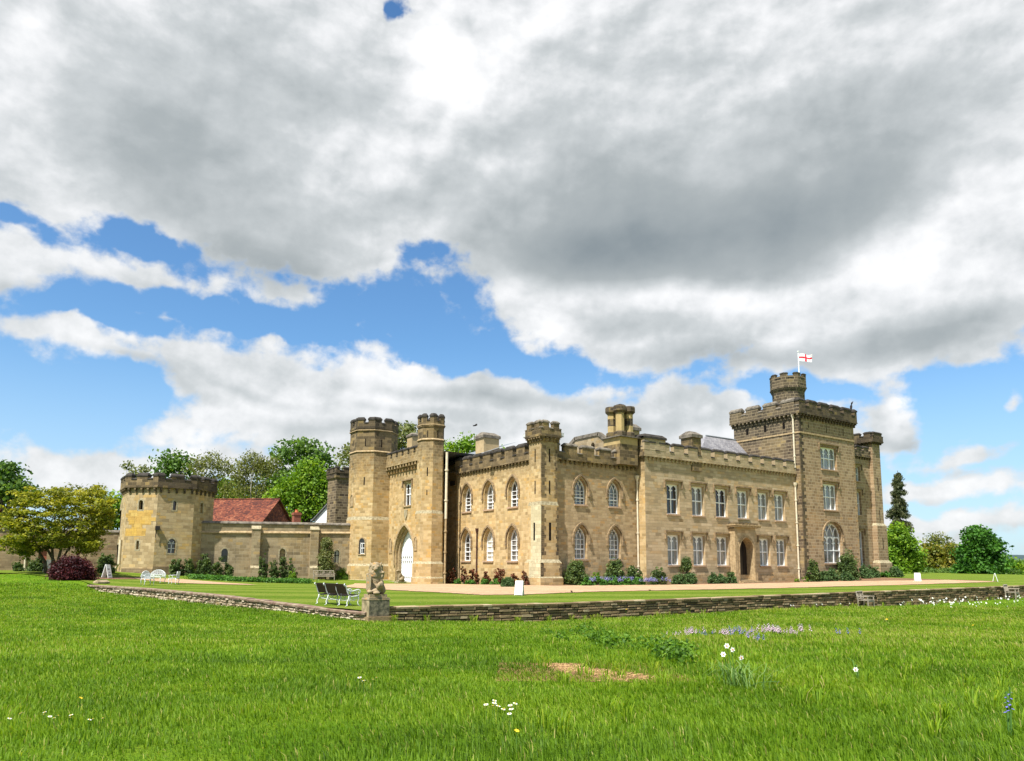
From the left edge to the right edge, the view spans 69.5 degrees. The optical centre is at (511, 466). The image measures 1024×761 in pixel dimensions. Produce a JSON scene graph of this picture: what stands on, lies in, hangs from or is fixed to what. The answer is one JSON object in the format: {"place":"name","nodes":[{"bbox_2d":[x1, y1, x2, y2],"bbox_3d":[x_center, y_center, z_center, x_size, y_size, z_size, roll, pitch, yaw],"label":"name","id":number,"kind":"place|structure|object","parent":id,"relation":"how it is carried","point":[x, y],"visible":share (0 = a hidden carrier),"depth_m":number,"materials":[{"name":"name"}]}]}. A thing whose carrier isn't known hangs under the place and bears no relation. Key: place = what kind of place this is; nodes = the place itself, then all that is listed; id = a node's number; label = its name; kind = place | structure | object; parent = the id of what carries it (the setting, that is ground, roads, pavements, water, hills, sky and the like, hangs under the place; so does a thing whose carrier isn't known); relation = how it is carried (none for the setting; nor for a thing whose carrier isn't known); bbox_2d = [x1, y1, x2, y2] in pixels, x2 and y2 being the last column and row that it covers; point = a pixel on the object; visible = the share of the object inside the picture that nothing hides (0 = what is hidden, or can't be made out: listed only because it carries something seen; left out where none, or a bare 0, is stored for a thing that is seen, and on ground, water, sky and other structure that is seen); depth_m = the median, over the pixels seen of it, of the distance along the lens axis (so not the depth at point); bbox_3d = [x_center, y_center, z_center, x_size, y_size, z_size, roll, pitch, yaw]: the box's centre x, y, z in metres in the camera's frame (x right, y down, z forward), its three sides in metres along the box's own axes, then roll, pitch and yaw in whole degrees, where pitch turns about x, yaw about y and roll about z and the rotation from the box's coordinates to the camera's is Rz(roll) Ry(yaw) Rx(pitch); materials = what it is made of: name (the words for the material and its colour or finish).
{"place":"outdoors","nodes":[
{"label":"outdoors","id":0,"kind":"place"},
{"bbox_2d":[134,577,252,584],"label":"gravel path","id":1,"kind":"structure","parent":0,"point":[186,581],"depth_m":54.64,"materials":[{"name":"beige gravel"}]},
{"bbox_2d":[0,581,1023,695],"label":"grass","id":2,"kind":"structure","parent":0,"point":[986,633],"depth_m":16.36,"materials":[{"name":"green plant"}]},
{"bbox_2d":[0,574,1023,760],"bbox_3d":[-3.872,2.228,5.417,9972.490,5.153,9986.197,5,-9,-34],"label":"meadow","id":3,"kind":"structure","parent":0,"point":[140,747],"depth_m":5.18,"materials":[{"name":"green plant"}]},
{"bbox_2d":[0,528,119,573],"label":"garden wall","id":4,"kind":"structure","parent":3,"relation":"on","point":[6,560],"depth_m":68.62,"materials":[{"name":"stone"}]},
{"bbox_2d":[45,553,101,579],"bbox_3d":[-28.867,6.563,48.600,3.005,1.834,3.075,-6,-10,39],"label":"bush","id":5,"kind":"object","parent":3,"relation":"on","point":[73,567],"visible":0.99,"depth_m":47.87,"materials":[{"name":"purple plant"}]},
{"bbox_2d":[115,472,217,574],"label":"octagonal tower","id":6,"kind":"structure","parent":3,"relation":"on","point":[162,517],"depth_m":66.58,"materials":[{"name":"beige stone"}]},
{"bbox_2d":[166,537,176,554],"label":"window","id":7,"kind":"structure","parent":6,"relation":"in","point":[171,549],"depth_m":66.57,"materials":[{"name":"beige glass"}]},
{"bbox_2d":[147,448,201,479],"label":"chestnut tree","id":8,"kind":"object","parent":3,"relation":"on","point":[167,464],"visible":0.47,"depth_m":125.22,"materials":[{"name":"green plant"}]},
{"bbox_2d":[181,448,236,498],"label":"birch tree","id":9,"kind":"object","parent":3,"relation":"on","point":[218,466],"visible":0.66,"depth_m":120.43,"materials":[{"name":"green plant"}]},
{"bbox_2d":[88,585,366,619],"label":"retaining wall","id":10,"kind":"structure","parent":3,"relation":"on","point":[209,598],"depth_m":34.78,"materials":[{"name":"stone"}]},
{"bbox_2d":[223,449,284,498],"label":"birch tree","id":11,"kind":"object","parent":3,"relation":"on","point":[255,488],"visible":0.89,"depth_m":118.01,"materials":[{"name":"green plant"}]},
{"bbox_2d":[253,435,341,494],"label":"chestnut tree","id":12,"kind":"object","parent":3,"relation":"on","point":[300,449],"visible":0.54,"depth_m":128.26,"materials":[{"name":"green plant"}]},
{"bbox_2d":[361,594,391,621],"bbox_3d":[-5.272,5.753,28.745,1.040,1.580,0.835,5,-9,-34],"label":"stone pedestal","id":13,"kind":"object","parent":3,"relation":"on","point":[375,607],"visible":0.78,"depth_m":28.51,"materials":[{"name":"beige stone"}]},
{"bbox_2d":[366,562,385,594],"bbox_3d":[-5.322,4.366,28.907,0.776,1.266,0.792,2,-8,-10],"label":"lion statue","id":14,"kind":"object","parent":13,"relation":"on","point":[374,580],"visible":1,"depth_m":28.78,"materials":[{"name":"stone"}]},
{"bbox_2d":[335,420,417,469],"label":"chestnut tree","id":15,"kind":"object","parent":3,"relation":"on","point":[408,428],"visible":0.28,"depth_m":125.64,"materials":[{"name":"green plant"}]},
{"bbox_2d":[444,431,504,452],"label":"lime tree","id":16,"kind":"object","parent":3,"relation":"on","point":[464,445],"visible":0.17,"depth_m":130.46,"materials":[{"name":"green plant"}]},
{"bbox_2d":[0,573,1023,624],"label":"grass","id":17,"kind":"structure","parent":3,"relation":"on","point":[988,604],"depth_m":38.02,"materials":[{"name":"green plant"}]},
{"bbox_2d":[496,662,697,681],"bbox_3d":[0.920,2.543,9.193,2.200,0.142,2.600,0,-8,0],"label":"bare patch","id":18,"kind":"object","parent":3,"relation":"on","point":[596,668],"visible":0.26,"depth_m":8.82,"materials":[{"name":"brown soil"}]},
{"bbox_2d":[535,661,654,680],"bbox_3d":[0.855,2.553,9.318,0.934,0.169,2.771,4,-8,-23],"label":"straw","id":19,"kind":"object","parent":18,"relation":"on","point":[565,667],"visible":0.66,"depth_m":9.24,"materials":[{"name":"beige plant"}]},
{"bbox_2d":[541,621,700,665],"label":"nettles","id":20,"kind":"object","parent":3,"relation":"on","point":[679,651],"visible":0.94,"depth_m":13.59,"materials":[{"name":"green plant"}]},
{"bbox_2d":[390,595,1016,621],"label":"wall foot grass","id":21,"kind":"structure","parent":3,"relation":"on","point":[548,619],"depth_m":34.37,"materials":[{"name":"green plant"}]},
{"bbox_2d":[389,585,1023,621],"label":"retaining wall","id":22,"kind":"structure","parent":3,"relation":"on","point":[537,612],"depth_m":37.77,"materials":[{"name":"grey stone"}]},
{"bbox_2d":[707,660,791,690],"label":"strap leaves","id":23,"kind":"object","parent":3,"relation":"on","point":[739,679],"visible":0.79,"depth_m":7.34,"materials":[{"name":"green plant"}]},
{"bbox_2d":[526,606,1023,738],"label":"grass tufts","id":24,"kind":"object","parent":3,"relation":"on","point":[944,716],"visible":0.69,"depth_m":7.62,"materials":[{"name":"green plant"}]},
{"bbox_2d":[855,591,874,606],"bbox_3d":[22.181,8.320,46.343,0.799,1.037,1.266,-6,-10,41],"label":"wooden armchair","id":25,"kind":"object","parent":3,"relation":"on","point":[860,595],"visible":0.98,"depth_m":46.29,"materials":[{"name":"grey wood"}]},
{"bbox_2d":[922,531,953,571],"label":"olive tree","id":26,"kind":"object","parent":3,"relation":"on","point":[938,539],"visible":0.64,"depth_m":149.17,"materials":[{"name":"green plant"}]},
{"bbox_2d":[1004,687,1012,735],"bbox_3d":[3.152,1.566,4.683,0.050,0.331,0.093,-2,-8,14],"label":"bluebell","id":27,"kind":"object","parent":3,"relation":"on","point":[1009,711],"visible":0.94,"depth_m":4.67,"materials":[{"name":"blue plant"}]},
{"bbox_2d":[1006,555,1023,574],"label":"field tree","id":28,"kind":"object","parent":3,"relation":"on","point":[1019,564],"visible":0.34,"depth_m":137.67,"materials":[{"name":"green plant"}]},
{"bbox_2d":[0,570,1023,609],"bbox_3d":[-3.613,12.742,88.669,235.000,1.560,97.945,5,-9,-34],"label":"lawn","id":29,"kind":"structure","parent":0,"point":[397,596],"depth_m":44.73,"materials":[{"name":"green plant"}]},
{"bbox_2d":[0,459,44,527],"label":"sycamore tree","id":30,"kind":"object","parent":29,"relation":"on","point":[10,480],"visible":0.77,"depth_m":79.81,"materials":[{"name":"green plant"}]},
{"bbox_2d":[26,557,42,571],"bbox_3d":[-39.161,8.009,60.924,1.592,1.400,1.548,5,-9,-34],"label":"shrub","id":31,"kind":"object","parent":29,"relation":"on","point":[37,565],"visible":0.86,"depth_m":60.56,"materials":[{"name":"green plant"}]},
{"bbox_2d":[0,485,118,572],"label":"maple tree","id":32,"kind":"object","parent":29,"relation":"on","point":[96,521],"visible":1,"depth_m":54.27,"materials":[{"name":"green plant"}]},
{"bbox_2d":[95,553,115,572],"bbox_3d":[-34.087,8.074,61.950,1.598,1.772,1.702,-4,-9,32],"label":"climbing shrub","id":33,"kind":"object","parent":29,"relation":"on","point":[103,561],"visible":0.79,"depth_m":61.71,"materials":[{"name":"green plant"}]},
{"bbox_2d":[92,489,121,529],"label":"lime tree","id":34,"kind":"object","parent":29,"relation":"on","point":[117,518],"visible":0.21,"depth_m":84.64,"materials":[{"name":"green plant"}]},
{"bbox_2d":[99,577,142,578],"bbox_3d":[-29.067,8.068,53.602,2.442,0.157,10.393,-1,-8,10],"label":"soil border","id":35,"kind":"object","parent":29,"relation":"on","point":[118,578],"visible":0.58,"depth_m":54.19,"materials":[{"name":"brown soil"}]},
{"bbox_2d":[101,564,111,577],"bbox_3d":[-29.216,7.540,53.267,0.529,0.982,0.550,0,-8,1],"label":"sign board","id":36,"kind":"object","parent":35,"relation":"on","point":[107,570],"visible":0.92,"depth_m":53.20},
{"bbox_2d":[119,460,151,477],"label":"young tree","id":37,"kind":"object","parent":29,"relation":"on","point":[144,469],"visible":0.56,"depth_m":92.55,"materials":[{"name":"green plant"}]},
{"bbox_2d":[169,558,182,575],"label":"rose bush","id":38,"kind":"object","parent":29,"relation":"on","point":[174,568],"visible":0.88,"depth_m":65.49,"materials":[{"name":"green plant"}]},
{"bbox_2d":[180,558,195,575],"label":"rose bush","id":39,"kind":"object","parent":29,"relation":"on","point":[188,567],"visible":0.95,"depth_m":66.14,"materials":[{"name":"green plant"}]},
{"bbox_2d":[195,553,212,575],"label":"rose bush","id":40,"kind":"object","parent":29,"relation":"on","point":[202,564],"visible":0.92,"depth_m":67.44,"materials":[{"name":"green plant"}]},
{"bbox_2d":[208,556,224,574],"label":"rose bush","id":41,"kind":"object","parent":29,"relation":"on","point":[216,565],"visible":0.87,"depth_m":67.72,"materials":[{"name":"green plant"}]},
{"bbox_2d":[222,562,233,576],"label":"rose bush","id":42,"kind":"object","parent":29,"relation":"on","point":[228,569],"visible":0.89,"depth_m":68.16,"materials":[{"name":"green plant"}]},
{"bbox_2d":[183,574,319,583],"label":"edging plants","id":43,"kind":"object","parent":29,"relation":"on","point":[249,579],"visible":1,"depth_m":60.55,"materials":[{"name":"green plant"}]},
{"bbox_2d":[213,498,301,521],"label":"house","id":44,"kind":"structure","parent":29,"relation":"on","point":[256,509],"depth_m":89.48,"materials":[{"name":"red tile"}]},
{"bbox_2d":[258,553,268,577],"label":"rose bush","id":45,"kind":"object","parent":29,"relation":"on","point":[262,569],"visible":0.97,"depth_m":69.41,"materials":[{"name":"green plant"}]},
{"bbox_2d":[268,560,281,577],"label":"rose bush","id":46,"kind":"object","parent":29,"relation":"on","point":[273,572],"visible":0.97,"depth_m":69.64,"materials":[{"name":"green plant"}]},
{"bbox_2d":[200,521,350,578],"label":"courtyard wall","id":47,"kind":"structure","parent":29,"relation":"on","point":[240,547],"depth_m":71.09,"materials":[{"name":"beige stone"}]},
{"bbox_2d":[220,547,228,563],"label":"window","id":48,"kind":"structure","parent":47,"relation":"in","point":[224,552],"depth_m":69.62,"materials":[{"name":"beige glass"}]},
{"bbox_2d":[276,556,287,577],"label":"rose bush","id":49,"kind":"object","parent":29,"relation":"on","point":[282,571],"visible":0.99,"depth_m":70.02,"materials":[{"name":"green plant"}]},
{"bbox_2d":[262,455,328,522],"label":"lime tree","id":50,"kind":"object","parent":29,"relation":"on","point":[304,490],"visible":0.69,"depth_m":103.95,"materials":[{"name":"green plant"}]},
{"bbox_2d":[311,504,326,522],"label":"cottage","id":51,"kind":"structure","parent":29,"relation":"on","point":[320,516],"depth_m":96.44,"materials":[{"name":"white paint"}]},
{"bbox_2d":[313,570,334,579],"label":"wooden bench","id":52,"kind":"object","parent":29,"relation":"on","point":[321,574],"visible":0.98,"depth_m":70.44,"materials":[{"name":"grey wood"}]},
{"bbox_2d":[316,537,335,579],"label":"tall shrub","id":53,"kind":"object","parent":29,"relation":"on","point":[325,558],"visible":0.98,"depth_m":71.41,"materials":[{"name":"green plant"}]},
{"bbox_2d":[314,582,351,605],"bbox_3d":[-7.784,5.504,32.044,1.722,0.972,0.832,-6,-10,42],"label":"garden bench","id":54,"kind":"object","parent":29,"relation":"on","point":[320,587],"visible":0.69,"depth_m":32.23,"materials":[{"name":"brown paint"}]},
{"bbox_2d":[323,583,360,606],"bbox_3d":[-7.236,5.409,31.304,0.832,0.972,1.722,8,-10,-44],"label":"garden bench","id":55,"kind":"object","parent":29,"relation":"on","point":[342,590],"visible":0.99,"depth_m":31.07,"materials":[{"name":"white metal"}]},
{"bbox_2d":[335,567,349,579],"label":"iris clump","id":56,"kind":"object","parent":29,"relation":"on","point":[342,573],"visible":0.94,"depth_m":72.69,"materials":[{"name":"green plant"}]},
{"bbox_2d":[446,568,456,583],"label":"rose bush","id":57,"kind":"object","parent":29,"relation":"on","point":[450,578],"visible":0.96,"depth_m":64.88,"materials":[{"name":"red plant"}]},
{"bbox_2d":[499,577,514,586],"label":"clipped shrub","id":58,"kind":"object","parent":29,"relation":"on","point":[507,582],"visible":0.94,"depth_m":51.83,"materials":[{"name":"green plant"}]},
{"bbox_2d":[514,581,523,595],"bbox_3d":[0.406,6.625,40.355,0.440,0.802,0.442,-2,-8,18],"label":"sign board","id":59,"kind":"object","parent":29,"relation":"on","point":[519,587],"visible":1,"depth_m":40.26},
{"bbox_2d":[326,372,892,584],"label":"castle","id":60,"kind":"structure","parent":29,"relation":"on","point":[785,484],"depth_m":66.11,"materials":[{"name":"beige stone"}]},
{"bbox_2d":[358,537,365,554],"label":"window","id":61,"kind":"structure","parent":60,"relation":"in","point":[361,542],"depth_m":72.86,"materials":[{"name":"beige glass"}]},
{"bbox_2d":[401,478,412,506],"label":"window","id":62,"kind":"structure","parent":60,"relation":"in","point":[408,488],"depth_m":71.46,"materials":[{"name":"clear glass"}]},
{"bbox_2d":[459,482,472,513],"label":"window","id":63,"kind":"structure","parent":60,"relation":"in","point":[469,495],"depth_m":65.93,"materials":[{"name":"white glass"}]},
{"bbox_2d":[459,527,472,561],"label":"window","id":64,"kind":"structure","parent":60,"relation":"in","point":[468,541],"depth_m":65.42,"materials":[{"name":"white glass"}]},
{"bbox_2d":[480,525,494,561],"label":"window","id":65,"kind":"structure","parent":60,"relation":"in","point":[491,537],"depth_m":62.44,"materials":[{"name":"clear glass"}]},
{"bbox_2d":[481,478,495,510],"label":"window","id":66,"kind":"structure","parent":60,"relation":"in","point":[491,491],"depth_m":62.96,"materials":[{"name":"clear glass"}]},
{"bbox_2d":[504,474,519,508],"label":"window","id":67,"kind":"structure","parent":60,"relation":"in","point":[515,491],"depth_m":59.98,"materials":[{"name":"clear glass"}]},
{"bbox_2d":[504,523,519,561],"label":"window","id":68,"kind":"structure","parent":60,"relation":"in","point":[515,539],"depth_m":59.44,"materials":[{"name":"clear glass"}]},
{"bbox_2d":[571,474,590,506],"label":"window","id":69,"kind":"structure","parent":60,"relation":"in","point":[578,493],"depth_m":58.73,"materials":[{"name":"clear glass"}]},
{"bbox_2d":[572,522,590,560],"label":"window","id":70,"kind":"structure","parent":60,"relation":"in","point":[579,543],"depth_m":58.24,"materials":[{"name":"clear glass"}]},
{"bbox_2d":[606,477,623,508],"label":"window","id":71,"kind":"structure","parent":60,"relation":"in","point":[613,494],"depth_m":60.74,"materials":[{"name":"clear glass"}]},
{"bbox_2d":[606,524,624,560],"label":"window","id":72,"kind":"structure","parent":60,"relation":"in","point":[612,540],"depth_m":60.23,"materials":[{"name":"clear glass"}]},
{"bbox_2d":[664,479,683,515],"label":"window","id":73,"kind":"structure","parent":60,"relation":"in","point":[671,489],"depth_m":63.24,"materials":[{"name":"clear glass"}]},
{"bbox_2d":[665,530,683,566],"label":"window","id":74,"kind":"structure","parent":60,"relation":"in","point":[672,539],"depth_m":62.66,"materials":[{"name":"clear glass"}]},
{"bbox_2d":[689,481,707,517],"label":"window","id":75,"kind":"structure","parent":60,"relation":"in","point":[696,491],"depth_m":64.96,"materials":[{"name":"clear glass"}]},
{"bbox_2d":[690,531,708,566],"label":"window","id":76,"kind":"structure","parent":60,"relation":"in","point":[697,540],"depth_m":64.39,"materials":[{"name":"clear glass"}]},
{"bbox_2d":[713,484,730,518],"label":"window","id":77,"kind":"structure","parent":60,"relation":"in","point":[720,493],"depth_m":66.70,"materials":[{"name":"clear glass"}]},
{"bbox_2d":[714,532,729,566],"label":"window","id":78,"kind":"structure","parent":60,"relation":"in","point":[721,541],"depth_m":66.08,"materials":[{"name":"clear glass"}]},
{"bbox_2d":[735,486,751,519],"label":"window","id":79,"kind":"structure","parent":60,"relation":"in","point":[741,495],"depth_m":68.36,"materials":[{"name":"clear glass"}]},
{"bbox_2d":[755,488,771,520],"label":"window","id":80,"kind":"structure","parent":60,"relation":"in","point":[762,515],"depth_m":70.02,"materials":[{"name":"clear glass"}]},
{"bbox_2d":[757,534,773,566],"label":"window","id":81,"kind":"structure","parent":60,"relation":"in","point":[763,542],"depth_m":69.42,"materials":[{"name":"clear glass"}]},
{"bbox_2d":[772,489,787,521],"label":"window","id":82,"kind":"structure","parent":60,"relation":"in","point":[777,497],"depth_m":71.41,"materials":[{"name":"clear glass"}]},
{"bbox_2d":[774,535,789,566],"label":"window","id":83,"kind":"structure","parent":60,"relation":"in","point":[779,542],"depth_m":70.86,"materials":[{"name":"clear glass"}]},
{"bbox_2d":[818,442,839,471],"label":"window","id":84,"kind":"structure","parent":60,"relation":"in","point":[827,454],"depth_m":75.61,"materials":[{"name":"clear glass"}]},
{"bbox_2d":[821,479,840,511],"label":"window","id":85,"kind":"structure","parent":60,"relation":"in","point":[828,490],"depth_m":75.08,"materials":[{"name":"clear glass"}]},
{"bbox_2d":[822,520,844,564],"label":"window","id":86,"kind":"structure","parent":60,"relation":"in","point":[830,535],"depth_m":74.53,"materials":[{"name":"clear glass"}]},
{"bbox_2d":[608,577,979,584],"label":"flower bed","id":87,"kind":"object","parent":29,"relation":"on","point":[871,579],"visible":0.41,"depth_m":73.48,"materials":[{"name":"green plant"}]},
{"bbox_2d":[493,568,505,584],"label":"rose bush","id":88,"kind":"object","parent":87,"relation":"on","point":[502,573],"visible":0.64,"depth_m":58.70,"materials":[{"name":"brown plant"}]},
{"bbox_2d":[562,559,589,584],"bbox_3d":[4.872,8.079,56.195,2.292,2.086,2.132,5,-9,-34],"label":"rose bush","id":89,"kind":"object","parent":87,"relation":"on","point":[576,574],"visible":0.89,"depth_m":55.81,"materials":[{"name":"green plant"}]},
{"bbox_2d":[603,557,627,581],"bbox_3d":[8.131,8.305,58.570,1.993,2.331,1.987,5,-9,-34],"label":"shrub","id":90,"kind":"object","parent":87,"relation":"on","point":[614,568],"visible":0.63,"depth_m":58.17,"materials":[{"name":"green plant"}]},
{"bbox_2d":[625,565,642,584],"bbox_3d":[9.838,8.747,59.510,1.625,1.663,1.477,5,-9,-34],"label":"shrub","id":91,"kind":"object","parent":87,"relation":"on","point":[631,572],"visible":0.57,"depth_m":59.22,"materials":[{"name":"green plant"}]},
{"bbox_2d":[647,567,667,584],"bbox_3d":[11.724,8.820,59.717,1.586,1.601,1.636,5,-9,-34],"label":"shrub","id":92,"kind":"object","parent":87,"relation":"on","point":[656,574],"visible":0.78,"depth_m":59.40,"materials":[{"name":"green plant"}]},
{"bbox_2d":[671,572,686,584],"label":"bush","id":93,"kind":"object","parent":87,"relation":"on","point":[678,579],"visible":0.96,"depth_m":60.48,"materials":[{"name":"green plant"}]},
{"bbox_2d":[679,556,692,573],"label":"climbing rose","id":94,"kind":"object","parent":87,"relation":"on","point":[686,563],"visible":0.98,"depth_m":62.14,"materials":[{"name":"green plant"}]},
{"bbox_2d":[684,572,697,583],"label":"bush","id":95,"kind":"object","parent":87,"relation":"on","point":[691,578],"visible":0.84,"depth_m":61.18,"materials":[{"name":"green plant"}]},
{"bbox_2d":[707,572,719,583],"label":"bush","id":96,"kind":"object","parent":87,"relation":"on","point":[713,578],"visible":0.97,"depth_m":62.88,"materials":[{"name":"green plant"}]},
{"bbox_2d":[726,572,737,583],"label":"bush","id":97,"kind":"object","parent":87,"relation":"on","point":[731,578],"visible":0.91,"depth_m":64.14,"materials":[{"name":"green plant"}]},
{"bbox_2d":[805,559,821,581],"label":"bush","id":98,"kind":"object","parent":87,"relation":"on","point":[814,574],"visible":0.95,"depth_m":69.83,"materials":[{"name":"green plant"}]},
{"bbox_2d":[826,567,839,580],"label":"bush","id":99,"kind":"object","parent":87,"relation":"on","point":[833,574],"visible":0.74,"depth_m":71.26,"materials":[{"name":"green plant"}]},
{"bbox_2d":[839,570,854,580],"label":"bush","id":100,"kind":"object","parent":87,"relation":"on","point":[846,576],"visible":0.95,"depth_m":71.27,"materials":[{"name":"green plant"}]},
{"bbox_2d":[836,549,860,579],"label":"bush","id":101,"kind":"object","parent":87,"relation":"on","point":[846,563],"visible":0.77,"depth_m":72.99,"materials":[{"name":"green plant"}]},
{"bbox_2d":[859,564,872,578],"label":"bush","id":102,"kind":"object","parent":87,"relation":"on","point":[865,573],"visible":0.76,"depth_m":76.09,"materials":[{"name":"green plant"}]},
{"bbox_2d":[888,565,904,576],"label":"bush","id":103,"kind":"object","parent":29,"relation":"on","point":[895,572],"visible":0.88,"depth_m":79.93,"materials":[{"name":"green plant"}]},
{"bbox_2d":[885,470,913,533],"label":"conifer tree","id":104,"kind":"object","parent":29,"relation":"on","point":[897,511],"visible":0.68,"depth_m":149.85,"materials":[{"name":"green plant"}]},
{"bbox_2d":[887,521,927,573],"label":"lime tree","id":105,"kind":"object","parent":29,"relation":"on","point":[905,554],"visible":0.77,"depth_m":110.28,"materials":[{"name":"green plant"}]},
{"bbox_2d":[920,541,947,571],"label":"bronze tree","id":106,"kind":"object","parent":29,"relation":"on","point":[933,554],"visible":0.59,"depth_m":133.07,"materials":[{"name":"green plant"}]},
{"bbox_2d":[936,542,960,570],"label":"bronze tree","id":107,"kind":"object","parent":29,"relation":"on","point":[945,561],"visible":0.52,"depth_m":130.72,"materials":[{"name":"green plant"}]},
{"bbox_2d":[918,564,1023,574],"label":"undergrowth bush","id":108,"kind":"object","parent":29,"relation":"on","point":[946,570],"visible":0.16,"depth_m":123.80,"materials":[{"name":"green plant"}]},
{"bbox_2d":[949,524,1015,573],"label":"chestnut tree","id":109,"kind":"object","parent":29,"relation":"on","point":[980,550],"visible":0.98,"depth_m":115.90,"materials":[{"name":"green plant"}]},
{"bbox_2d":[0,0,1023,554],"label":"sky","id":110,"kind":"structure","parent":0,"point":[233,228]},
{"bbox_2d":[347,580,996,594],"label":"gravel drive","id":111,"kind":"structure","parent":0,"point":[480,589],"depth_m":53.22,"materials":[{"name":"beige gravel"}]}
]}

